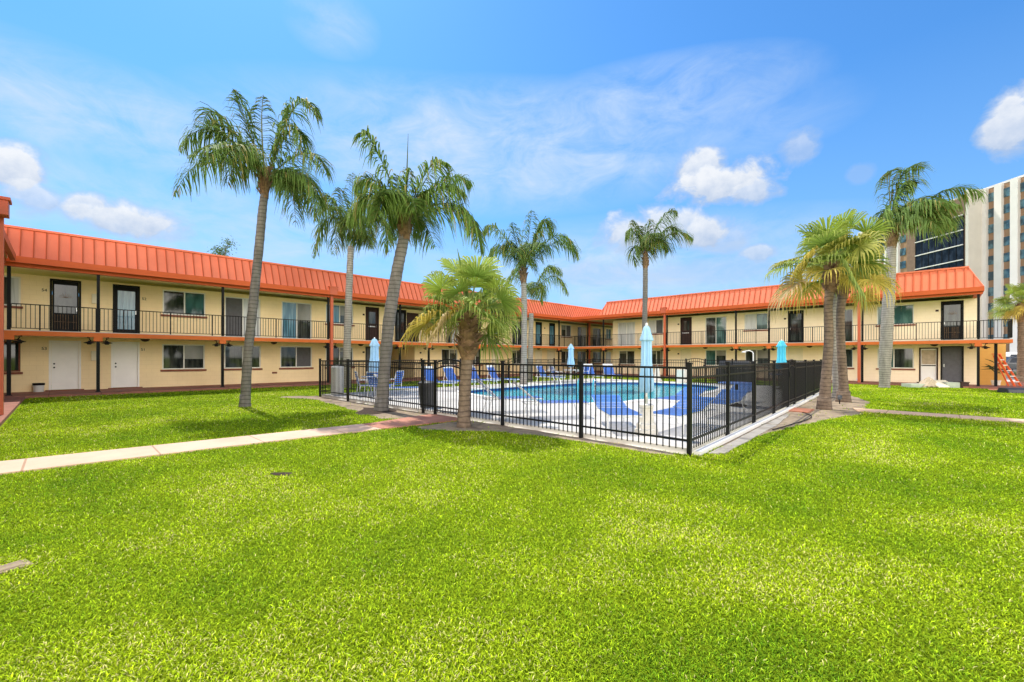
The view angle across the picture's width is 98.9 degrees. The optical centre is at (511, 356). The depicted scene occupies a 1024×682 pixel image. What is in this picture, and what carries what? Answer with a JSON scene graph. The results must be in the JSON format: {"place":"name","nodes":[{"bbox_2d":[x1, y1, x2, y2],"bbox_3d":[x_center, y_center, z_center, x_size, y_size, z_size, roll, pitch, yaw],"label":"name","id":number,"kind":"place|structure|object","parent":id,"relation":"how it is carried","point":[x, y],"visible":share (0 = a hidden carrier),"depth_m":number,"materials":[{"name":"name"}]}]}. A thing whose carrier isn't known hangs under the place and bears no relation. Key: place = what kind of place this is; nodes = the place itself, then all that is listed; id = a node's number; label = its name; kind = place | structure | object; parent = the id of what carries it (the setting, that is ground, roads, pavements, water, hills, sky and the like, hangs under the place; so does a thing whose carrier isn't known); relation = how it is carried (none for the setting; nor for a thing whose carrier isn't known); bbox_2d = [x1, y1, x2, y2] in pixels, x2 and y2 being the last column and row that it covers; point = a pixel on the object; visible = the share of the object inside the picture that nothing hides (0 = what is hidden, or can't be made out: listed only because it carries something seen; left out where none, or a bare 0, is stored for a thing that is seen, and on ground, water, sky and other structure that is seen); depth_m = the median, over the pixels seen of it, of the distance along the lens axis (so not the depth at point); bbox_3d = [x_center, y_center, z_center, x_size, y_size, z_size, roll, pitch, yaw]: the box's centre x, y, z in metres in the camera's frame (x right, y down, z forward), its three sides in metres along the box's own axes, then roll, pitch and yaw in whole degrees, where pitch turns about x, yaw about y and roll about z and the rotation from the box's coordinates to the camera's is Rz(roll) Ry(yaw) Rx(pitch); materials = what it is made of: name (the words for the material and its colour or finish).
{"place":"outdoors","nodes":[
{"label":"outdoors","id":0,"kind":"place"},
{"bbox_2d":[0,396,24,426],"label":"walkway","id":1,"kind":"structure","parent":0,"point":[11,404],"depth_m":13.43,"materials":[{"name":"red paint"}]},
{"bbox_2d":[0,424,380,474],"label":"path","id":2,"kind":"structure","parent":0,"point":[35,463],"depth_m":7.44,"materials":[{"name":"beige concrete"}]},
{"bbox_2d":[4,370,601,398],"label":"walkway","id":3,"kind":"structure","parent":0,"point":[71,393],"depth_m":20.08,"materials":[{"name":"red paint"}]},
{"bbox_2d":[32,383,44,391],"bbox_3d":[-19.868,1.288,18.374,0.370,0.375,0.370,0,0,44],"label":"bucket","id":4,"kind":"object","parent":3,"relation":"on","point":[38,387],"visible":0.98,"depth_m":18.26,"materials":[{"name":"grey plastic"}]},
{"bbox_2d":[278,396,428,418],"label":"soil","id":5,"kind":"structure","parent":0,"point":[400,413],"depth_m":13.83,"materials":[{"name":"soil"}]},
{"bbox_2d":[355,408,395,414],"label":"soil mulch","id":6,"kind":"object","parent":5,"relation":"on","point":[368,411],"visible":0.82,"depth_m":12.79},
{"bbox_2d":[346,125,488,410],"bbox_3d":[-2.900,-2.492,12.974,3.740,8.338,3.448,0,0,44],"label":"palm tree","id":7,"kind":"object","parent":6,"relation":"on","point":[405,215],"visible":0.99,"depth_m":12.91,"materials":[{"name":"green plant"}]},
{"bbox_2d":[364,414,456,429],"bbox_3d":[-2.468,1.608,10.862,1.400,0.050,2.275,0,0,44],"label":"path landing","id":8,"kind":"object","parent":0,"point":[416,420],"visible":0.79,"depth_m":10.71,"materials":[{"name":"pink concrete"}]},
{"bbox_2d":[0,375,1023,681],"bbox_3d":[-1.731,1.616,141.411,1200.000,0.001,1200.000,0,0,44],"label":"lawn","id":9,"kind":"structure","parent":0,"point":[496,609],"depth_m":3.42,"materials":[{"name":"plant"}]},
{"bbox_2d":[0,196,15,414],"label":"apartment wing","id":10,"kind":"structure","parent":9,"relation":"on","point":[6,249],"depth_m":11.24,"materials":[{"name":"paint"}]},
{"bbox_2d":[0,559,32,573],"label":"soil patch","id":11,"kind":"object","parent":9,"relation":"on","point":[14,565],"visible":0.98,"depth_m":3.33,"materials":[{"name":"soil"}]},
{"bbox_2d":[207,235,236,256],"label":"tree","id":12,"kind":"object","parent":9,"relation":"on","point":[219,250],"visible":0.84,"depth_m":36.89,"materials":[{"name":"green plant"}]},
{"bbox_2d":[171,89,336,407],"bbox_3d":[-7.998,-3.559,14.071,4.552,10.438,4.397,0,0,44],"label":"palm tree","id":13,"kind":"object","parent":9,"relation":"on","point":[298,185],"visible":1,"depth_m":13.86,"materials":[{"name":"green plant"}]},
{"bbox_2d":[4,224,612,395],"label":"apartment wing","id":14,"kind":"structure","parent":9,"relation":"on","point":[81,312],"depth_m":21.72,"materials":[{"name":"paint"}]},
{"bbox_2d":[4,276,22,308],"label":"window","id":15,"kind":"structure","parent":14,"relation":"in","point":[15,281],"depth_m":18.17,"materials":[{"name":"white glass"}]},
{"bbox_2d":[4,341,22,373],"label":"window","id":16,"kind":"structure","parent":14,"relation":"in","point":[15,347],"depth_m":18.15,"materials":[{"name":"grey glass"}]},
{"bbox_2d":[45,340,83,390],"bbox_3d":[-19.561,0.387,19.166,0.290,2.178,1.191,0,0,44],"label":"door","id":17,"kind":"structure","parent":14,"relation":"in","point":[64,356],"depth_m":19.20,"materials":[{"name":"white paint"}]},
{"bbox_2d":[50,278,80,331],"bbox_3d":[-19.600,-2.218,19.226,0.142,2.308,0.962,0,0,44],"label":"door","id":18,"kind":"structure","parent":14,"relation":"in","point":[62,292],"depth_m":19.21,"materials":[{"name":"black paint"}]},
{"bbox_2d":[108,342,142,388],"bbox_3d":[-18.174,0.390,20.587,0.290,2.178,1.207,0,0,44],"label":"door","id":19,"kind":"structure","parent":14,"relation":"in","point":[124,357],"depth_m":20.62,"materials":[{"name":"white paint"}]},
{"bbox_2d":[113,284,139,332],"bbox_3d":[-18.198,-2.215,20.663,0.142,2.308,0.962,0,0,44],"label":"door","id":20,"kind":"structure","parent":14,"relation":"in","point":[126,297],"depth_m":20.64,"materials":[{"name":"black paint"}]},
{"bbox_2d":[160,344,206,371],"bbox_3d":[-16.634,0.054,22.205,0.175,1.358,1.887,0,0,44],"label":"window","id":21,"kind":"structure","parent":14,"relation":"in","point":[181,357],"depth_m":22.20,"materials":[{"name":"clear glass"}]},
{"bbox_2d":[161,290,206,318],"bbox_3d":[-16.614,-2.656,22.219,0.175,1.318,1.902,0,0,44],"label":"window","id":22,"kind":"structure","parent":14,"relation":"in","point":[173,301],"depth_m":22.23,"materials":[{"name":"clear glass"}]},
{"bbox_2d":[225,296,259,336],"bbox_3d":[-14.834,-2.148,24.119,0.070,2.186,1.727,0,0,44],"label":"sliding door","id":23,"kind":"structure","parent":14,"relation":"in","point":[234,306],"depth_m":23.94,"materials":[{"name":"glass"}]},
{"bbox_2d":[224,345,262,370],"bbox_3d":[-14.801,0.058,24.083,0.175,1.358,1.901,0,0,44],"label":"window","id":24,"kind":"structure","parent":14,"relation":"in","point":[233,355],"depth_m":23.95,"materials":[{"name":"grey glass"}]},
{"bbox_2d":[279,346,313,369],"bbox_3d":[-12.844,0.062,26.088,0.175,1.358,1.935,0,0,44],"label":"window","id":25,"kind":"structure","parent":14,"relation":"in","point":[291,357],"depth_m":26.11,"materials":[{"name":"grey glass"}]},
{"bbox_2d":[282,301,311,338],"bbox_3d":[-12.859,-2.144,26.142,0.070,2.186,1.703,0,0,44],"label":"sliding door","id":26,"kind":"structure","parent":14,"relation":"in","point":[296,311],"depth_m":26.18,"materials":[{"name":"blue glass"}]},
{"bbox_2d":[326,304,354,325],"bbox_3d":[-11.000,-2.644,27.971,0.175,1.318,1.933,0,0,44],"label":"window","id":27,"kind":"structure","parent":14,"relation":"in","point":[338,310],"depth_m":27.96,"materials":[{"name":"blue glass"}]},
{"bbox_2d":[326,347,354,368],"bbox_3d":[-11.006,0.066,27.971,0.175,1.358,1.933,0,0,44],"label":"window","id":28,"kind":"structure","parent":14,"relation":"in","point":[337,352],"depth_m":27.97,"materials":[{"name":"grey glass"}]},
{"bbox_2d":[365,347,372,378],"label":"door","id":29,"kind":"structure","parent":14,"relation":"in","point":[367,349],"depth_m":29.38,"materials":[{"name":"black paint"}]},
{"bbox_2d":[365,307,378,340],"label":"door","id":30,"kind":"structure","parent":14,"relation":"in","point":[372,313],"depth_m":29.63,"materials":[{"name":"brown paint"}]},
{"bbox_2d":[395,309,405,341],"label":"door","id":31,"kind":"structure","parent":14,"relation":"in","point":[403,312],"depth_m":31.22,"materials":[{"name":"black paint"}]},
{"bbox_2d":[441,349,458,365],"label":"window","id":32,"kind":"structure","parent":14,"relation":"in","point":[446,353],"depth_m":34.27,"materials":[{"name":"grey glass"}]},
{"bbox_2d":[536,322,541,345],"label":"door","id":33,"kind":"structure","parent":14,"relation":"in","point":[538,324],"depth_m":42.00,"materials":[{"name":"black paint"}]},
{"bbox_2d":[549,323,554,345],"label":"door","id":34,"kind":"structure","parent":14,"relation":"in","point":[551,325],"depth_m":43.31,"materials":[{"name":"teal paint"}]},
{"bbox_2d":[561,325,570,337],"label":"window","id":35,"kind":"structure","parent":14,"relation":"in","point":[565,329],"depth_m":45.01,"materials":[{"name":"grey glass"}]},
{"bbox_2d":[578,327,585,344],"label":"window","id":36,"kind":"structure","parent":14,"relation":"in","point":[581,330],"depth_m":47.13,"materials":[{"name":"grey glass"}]},
{"bbox_2d":[593,328,600,345],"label":"window","id":37,"kind":"structure","parent":14,"relation":"in","point":[596,331],"depth_m":49.00,"materials":[{"name":"grey glass"}]},
{"bbox_2d":[310,173,393,387],"bbox_3d":[-8.220,-3.860,22.642,4.085,11.032,3.894,0,0,44],"label":"palm tree","id":38,"kind":"object","parent":9,"relation":"on","point":[363,237],"visible":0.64,"depth_m":22.46,"materials":[{"name":"green plant"}]},
{"bbox_2d":[504,264,568,381],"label":"palm tree","id":39,"kind":"object","parent":9,"relation":"on","point":[537,286],"visible":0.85,"depth_m":28.48,"materials":[{"name":"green plant"}]},
{"bbox_2d":[319,358,821,455],"bbox_3d":[4.352,0.850,19.288,14.890,1.560,19.410,0,0,44],"label":"pool fence","id":40,"kind":"object","parent":9,"relation":"on","point":[800,381],"visible":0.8,"depth_m":10.60,"materials":[{"name":"metal"}]},
{"bbox_2d":[624,208,693,330],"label":"palm tree","id":41,"kind":"object","parent":9,"relation":"on","point":[647,244],"visible":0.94,"depth_m":29.84,"materials":[{"name":"green plant"}]},
{"bbox_2d":[718,361,750,383],"bbox_3d":[13.119,0.946,25.759,2.000,1.408,0.600,0,0,44],"label":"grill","id":42,"kind":"object","parent":9,"relation":"on","point":[731,369],"visible":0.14,"depth_m":25.61,"materials":[{"name":"grey metal"}]},
{"bbox_2d":[694,393,818,455],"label":"kerb","id":43,"kind":"structure","parent":9,"relation":"on","point":[707,448],"depth_m":9.32,"materials":[{"name":"concrete"}]},
{"bbox_2d":[572,266,1012,385],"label":"apartment wing","id":44,"kind":"structure","parent":9,"relation":"on","point":[936,332],"depth_m":29.18,"materials":[{"name":"paint"}]},
{"bbox_2d":[618,322,634,345],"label":"window","id":45,"kind":"structure","parent":44,"relation":"in","point":[624,328],"depth_m":40.44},
{"bbox_2d":[618,351,634,364],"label":"window","id":46,"kind":"structure","parent":44,"relation":"in","point":[622,354],"depth_m":40.42,"materials":[{"name":"grey glass"}]},
{"bbox_2d":[649,319,662,334],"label":"window","id":47,"kind":"structure","parent":44,"relation":"in","point":[656,326],"depth_m":38.45,"materials":[{"name":"white glass"}]},
{"bbox_2d":[652,350,662,365],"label":"window","id":48,"kind":"structure","parent":44,"relation":"in","point":[657,355],"depth_m":38.38,"materials":[{"name":"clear glass"}]},
{"bbox_2d":[680,349,690,369],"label":"door","id":49,"kind":"structure","parent":44,"relation":"in","point":[684,353],"depth_m":36.69,"materials":[{"name":"beige paint"}]},
{"bbox_2d":[680,317,691,344],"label":"door","id":50,"kind":"structure","parent":44,"relation":"in","point":[685,322],"depth_m":36.64,"materials":[{"name":"brown paint"}]},
{"bbox_2d":[705,316,725,343],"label":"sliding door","id":51,"kind":"structure","parent":44,"relation":"in","point":[712,323],"depth_m":34.97,"materials":[{"name":"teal glass"}]},
{"bbox_2d":[705,350,725,365],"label":"window","id":52,"kind":"structure","parent":44,"relation":"in","point":[709,354],"depth_m":35.02,"materials":[{"name":"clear glass"}]},
{"bbox_2d":[743,313,767,331],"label":"window","id":53,"kind":"structure","parent":44,"relation":"in","point":[757,322],"depth_m":32.86,"materials":[{"name":"white glass"}]},
{"bbox_2d":[745,349,767,362],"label":"window","id":54,"kind":"structure","parent":44,"relation":"in","point":[759,354],"depth_m":32.85,"materials":[{"name":"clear glass"}]},
{"bbox_2d":[788,348,802,360],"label":"door","id":55,"kind":"structure","parent":44,"relation":"in","point":[793,353],"depth_m":31.13,"materials":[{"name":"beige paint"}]},
{"bbox_2d":[788,310,803,342],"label":"door","id":56,"kind":"structure","parent":44,"relation":"in","point":[796,319],"depth_m":31.10,"materials":[{"name":"black paint"}]},
{"bbox_2d":[845,309,852,341],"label":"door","id":57,"kind":"structure","parent":44,"relation":"in","point":[848,312],"depth_m":29.01,"materials":[{"name":"glass"}]},
{"bbox_2d":[846,349,853,368],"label":"window","id":58,"kind":"structure","parent":44,"relation":"in","point":[849,352],"depth_m":28.99,"materials":[{"name":"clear glass"}]},
{"bbox_2d":[875,304,915,326],"bbox_3d":[23.950,-2.565,27.371,1.888,1.318,0.175,0,0,44],"label":"window","id":59,"kind":"structure","parent":44,"relation":"in","point":[904,313],"depth_m":27.17,"materials":[{"name":"teal glass"}]},
{"bbox_2d":[876,348,914,369],"bbox_3d":[23.956,0.145,27.360,1.857,1.358,0.175,0,0,44],"label":"window","id":60,"kind":"structure","parent":44,"relation":"in","point":[901,357],"depth_m":27.17,"materials":[{"name":"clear glass"}]},
{"bbox_2d":[917,347,937,382],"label":"door","id":61,"kind":"structure","parent":44,"relation":"in","point":[927,356],"depth_m":26.36,"materials":[{"name":"white paint"}]},
{"bbox_2d":[940,346,963,381],"bbox_3d":[25.777,0.464,25.647,0.960,2.168,0.142,0,0,44],"label":"door","id":62,"kind":"structure","parent":44,"relation":"in","point":[952,357],"depth_m":25.63,"materials":[{"name":"black paint"}]},
{"bbox_2d":[941,300,963,339],"bbox_3d":[25.784,-2.116,25.645,0.938,2.308,0.142,0,0,44],"label":"door","id":63,"kind":"structure","parent":44,"relation":"in","point":[950,310],"depth_m":25.64,"materials":[{"name":"black paint"}]},
{"bbox_2d":[919,377,936,387],"bbox_3d":[22.710,1.377,23.900,1.155,0.579,0.550,0,0,0],"label":"crumpled sheet","id":64,"kind":"object","parent":9,"relation":"on","point":[928,381],"visible":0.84,"depth_m":23.74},
{"bbox_2d":[871,161,987,387],"bbox_3d":[22.133,-4.351,23.386,4.645,12.156,5.484,0,0,10],"label":"palm tree","id":65,"kind":"object","parent":9,"relation":"on","point":[933,215],"visible":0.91,"depth_m":23.33,"materials":[{"name":"green plant"}]},
{"bbox_2d":[858,175,1023,351],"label":"apartment tower","id":66,"kind":"structure","parent":9,"relation":"on","point":[986,245],"depth_m":76.85,"materials":[{"name":"white paint"}]},
{"bbox_2d":[987,283,1023,381],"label":"fan palm","id":67,"kind":"object","parent":9,"relation":"on","point":[1015,309],"visible":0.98,"depth_m":28.96,"materials":[{"name":"green plant"}]},
{"bbox_2d":[997,388,1023,392],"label":"wheel stop","id":68,"kind":"object","parent":9,"relation":"on","point":[1012,390],"visible":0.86,"depth_m":20.07,"materials":[{"name":"grey concrete"}]},
{"bbox_2d":[0,0,1023,308],"label":"sky","id":69,"kind":"structure","parent":0,"point":[754,121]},
{"bbox_2d":[418,421,673,454],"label":"soil","id":70,"kind":"structure","parent":0,"point":[475,426],"depth_m":9.56,"materials":[{"name":"soil"}]},
{"bbox_2d":[399,249,524,427],"bbox_3d":[-0.994,-0.417,9.978,3.059,4.174,2.741,0,0,44],"label":"fan palm","id":71,"kind":"object","parent":70,"relation":"on","point":[484,276],"visible":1,"depth_m":9.90,"materials":[{"name":"green plant"}]},
{"bbox_2d":[321,378,818,454],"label":"pool deck","id":72,"kind":"structure","parent":0,"point":[653,445],"depth_m":10.96,"materials":[{"name":"concrete"}]},
{"bbox_2d":[331,366,341,394],"bbox_3d":[-6.954,0.919,17.431,0.500,1.170,0.500,0,0,44],"label":"trash drum","id":73,"kind":"object","parent":72,"relation":"on","point":[336,376],"visible":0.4,"depth_m":17.22,"materials":[{"name":"grey plastic"}]},
{"bbox_2d":[369,337,379,390],"bbox_3d":[-5.497,0.363,17.492,0.457,2.290,0.457,0,0,-23],"label":"patio umbrella","id":74,"kind":"object","parent":72,"relation":"on","point":[374,345],"visible":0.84,"depth_m":17.38,"materials":[{"name":"blue fabric"}]},
{"bbox_2d":[419,381,433,407],"bbox_3d":[-2.553,1.114,13.136,0.540,0.800,0.540,0,0,44],"label":"trash can","id":75,"kind":"object","parent":72,"relation":"on","point":[420,390],"visible":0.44,"depth_m":12.96,"materials":[{"name":"grey plastic"}]},
{"bbox_2d":[421,366,455,391],"bbox_3d":[-3.275,0.978,19.706,1.634,1.078,0.712,0,0,36],"label":"lounger","id":76,"kind":"object","parent":72,"relation":"on","point":[427,373],"visible":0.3,"depth_m":19.91,"materials":[{"name":"blue plastic"}]},
{"bbox_2d":[443,367,475,387],"bbox_3d":[-2.460,0.980,20.618,1.634,1.078,0.712,0,0,33],"label":"lounger","id":77,"kind":"object","parent":72,"relation":"on","point":[451,375],"visible":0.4,"depth_m":20.85,"materials":[{"name":"blue plastic"}]},
{"bbox_2d":[487,365,518,384],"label":"lounger","id":78,"kind":"object","parent":72,"relation":"on","point":[496,374],"visible":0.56,"depth_m":22.76,"materials":[{"name":"blue plastic"}]},
{"bbox_2d":[475,378,541,412],"bbox_3d":[-0.085,1.054,12.176,1.815,0.940,0.712,0,0,-14],"label":"lounger","id":79,"kind":"object","parent":72,"relation":"on","point":[507,397],"visible":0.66,"depth_m":12.08,"materials":[{"name":"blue plastic"}]},
{"bbox_2d":[481,210,581,383],"bbox_3d":[1.102,-3.190,24.109,4.328,9.731,4.955,0,0,44],"label":"palm tree","id":80,"kind":"object","parent":72,"relation":"on","point":[525,255],"visible":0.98,"depth_m":24.09,"materials":[{"name":"green plant"}]},
{"bbox_2d":[513,381,589,417],"bbox_3d":[0.980,1.075,11.081,1.850,0.902,0.712,0,0,-7],"label":"lounger","id":81,"kind":"object","parent":72,"relation":"on","point":[552,401],"visible":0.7,"depth_m":10.85,"materials":[{"name":"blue plastic"}]},
{"bbox_2d":[567,344,574,381],"bbox_3d":[3.630,0.348,26.987,0.457,2.360,0.457,0,0,22],"label":"patio umbrella","id":82,"kind":"object","parent":72,"relation":"on","point":[570,348],"visible":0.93,"depth_m":26.88,"materials":[{"name":"blue fabric"}]},
{"bbox_2d":[457,381,725,403],"bbox_3d":[4.482,1.540,20.709,8.946,0.080,14.192,0,0,44],"label":"pool coping","id":83,"kind":"object","parent":72,"relation":"on","point":[630,401],"visible":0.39,"depth_m":21.18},
{"bbox_2d":[591,395,642,432],"bbox_3d":[2.246,1.223,9.558,0.712,0.612,2.007,0,0,0],"label":"lounger","id":84,"kind":"object","parent":72,"relation":"on","point":[624,410],"visible":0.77,"depth_m":9.78,"materials":[{"name":"blue plastic"}]},
{"bbox_2d":[635,397,657,434],"bbox_3d":[2.657,1.156,8.653,0.434,0.740,0.434,0,0,22],"label":"umbrella base","id":85,"kind":"object","parent":72,"relation":"on","point":[647,421],"visible":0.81,"depth_m":8.53,"materials":[{"name":"plastic"}]},
{"bbox_2d":[639,323,653,396],"bbox_3d":[2.658,0.426,8.653,0.293,2.200,0.293,0,0,22],"label":"patio umbrella","id":86,"kind":"object","parent":85,"relation":"in","point":[646,339],"visible":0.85,"depth_m":8.58,"materials":[{"name":"blue fabric"}]},
{"bbox_2d":[654,387,707,407],"bbox_3d":[4.852,1.229,12.500,2.007,0.612,0.712,0,0,-45],"label":"lounger","id":87,"kind":"object","parent":72,"relation":"on","point":[679,397],"visible":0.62,"depth_m":12.63,"materials":[{"name":"blue plastic"}]},
{"bbox_2d":[677,369,686,382],"bbox_3d":[9.904,1.147,25.543,0.490,0.790,0.490,0,0,44],"label":"pump box","id":88,"kind":"object","parent":72,"relation":"on","point":[679,372],"visible":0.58,"depth_m":25.38,"materials":[{"name":"white plastic"}]},
{"bbox_2d":[653,396,713,434],"bbox_3d":[3.662,1.226,9.400,0.712,0.612,2.007,0,0,43],"label":"lounger","id":89,"kind":"object","parent":72,"relation":"on","point":[672,410],"visible":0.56,"depth_m":9.43,"materials":[{"name":"blue plastic"}]},
{"bbox_2d":[699,389,746,416],"bbox_3d":[5.585,1.230,11.506,0.712,0.612,2.007,0,0,41],"label":"lounger","id":90,"kind":"object","parent":72,"relation":"on","point":[725,398],"visible":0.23,"depth_m":11.71,"materials":[{"name":"blue plastic"}]},
{"bbox_2d":[474,384,713,401],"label":"pool water","id":91,"kind":"structure","parent":0,"point":[641,394],"depth_m":20.39,"materials":[{"name":"liquid"}]},
{"bbox_2d":[709,424,776,453],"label":"pavement slabs","id":92,"kind":"structure","parent":0,"point":[746,438],"depth_m":8.52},
{"bbox_2d":[767,413,789,424],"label":"pavement slabs","id":93,"kind":"structure","parent":0,"point":[777,421],"depth_m":11.13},
{"bbox_2d":[719,395,868,446],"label":"soil","id":94,"kind":"structure","parent":0,"point":[838,410],"depth_m":12.61,"materials":[{"name":"soil"}]},
{"bbox_2d":[764,209,902,409],"bbox_3d":[10.058,-1.371,13.836,3.485,6.149,3.485,0,0,44],"label":"fan palm","id":95,"kind":"object","parent":94,"relation":"on","point":[833,238],"visible":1,"depth_m":13.43,"materials":[{"name":"green plant"}]},
{"bbox_2d":[812,252,861,398],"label":"fan palm","id":96,"kind":"object","parent":94,"relation":"on","point":[835,383],"visible":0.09,"depth_m":17.20,"materials":[{"name":"brown plant"}]},
{"bbox_2d":[802,238,893,401],"bbox_3d":[12.214,-1.405,15.915,2.615,6.210,3.205,0,0,-3],"label":"fan palm","id":97,"kind":"object","parent":94,"relation":"on","point":[843,380],"visible":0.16,"depth_m":15.87,"materials":[{"name":"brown plant"}]},
{"bbox_2d":[789,408,813,412],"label":"path pavers","id":98,"kind":"object","parent":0,"point":[805,410],"visible":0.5,"depth_m":13.09,"materials":[{"name":"brick"}]},
{"bbox_2d":[584,373,1023,388],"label":"walkway end","id":99,"kind":"object","parent":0,"point":[899,384],"depth_m":25.37,"materials":[{"name":"red paint"}]},
{"bbox_2d":[853,408,1023,422],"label":"path","id":100,"kind":"structure","parent":0,"point":[945,415],"depth_m":12.09,"materials":[{"name":"concrete"}]},
{"bbox_2d":[989,382,1023,389],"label":"pavement","id":101,"kind":"structure","parent":0,"point":[1016,383],"depth_m":26.31,"materials":[{"name":"brick"}]},
{"bbox_2d":[980,359,1009,384],"bbox_3d":[27.410,0.892,24.805,1.220,1.540,1.220,0,0,44],"label":"potted plant","id":102,"kind":"object","parent":101,"relation":"on","point":[992,369],"visible":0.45,"depth_m":24.80,"materials":[{"name":"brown plant"}]},
{"bbox_2d":[993,354,1021,385],"bbox_3d":[27.101,0.746,23.992,0.610,1.850,1.050,0,0,-18],"label":"stepladder","id":103,"kind":"object","parent":101,"relation":"on","point":[1009,370],"visible":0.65,"depth_m":23.93,"materials":[{"name":"orange metal"}]},
{"bbox_2d":[1006,369,1016,379],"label":"parking lot","id":104,"kind":"structure","parent":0,"point":[1012,378],"depth_m":35.91,"materials":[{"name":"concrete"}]},
{"bbox_2d":[1006,356,1016,369],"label":"parked car","id":105,"kind":"object","parent":104,"relation":"on","point":[1011,361],"visible":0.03,"depth_m":43.38,"materials":[{"name":"grey paint"}]},
{"bbox_3d":[12.895,1.184,20.948,1.040,0.730,1.040,0,0,44],"label":"patio table","id":106,"kind":"object","parent":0,"visible":0},
{"bbox_2d":[776,339,786,368],"bbox_3d":[12.896,0.359,20.948,0.494,2.380,0.494,0,0,-23],"label":"patio umbrella","id":107,"kind":"object","parent":106,"relation":"in","point":[781,346],"visible":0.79,"depth_m":20.84,"materials":[{"name":"teal fabric"}]},
{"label":"pool basin floor","id":108,"kind":"structure","parent":0,"visible":0},
{"bbox_2d":[471,382,715,392],"bbox_3d":[4.482,1.700,20.709,8.366,0.300,13.612,0,0,44],"label":"pool tile surface","id":109,"kind":"object","parent":108,"relation":"on","point":[497,389],"visible":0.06,"depth_m":24.86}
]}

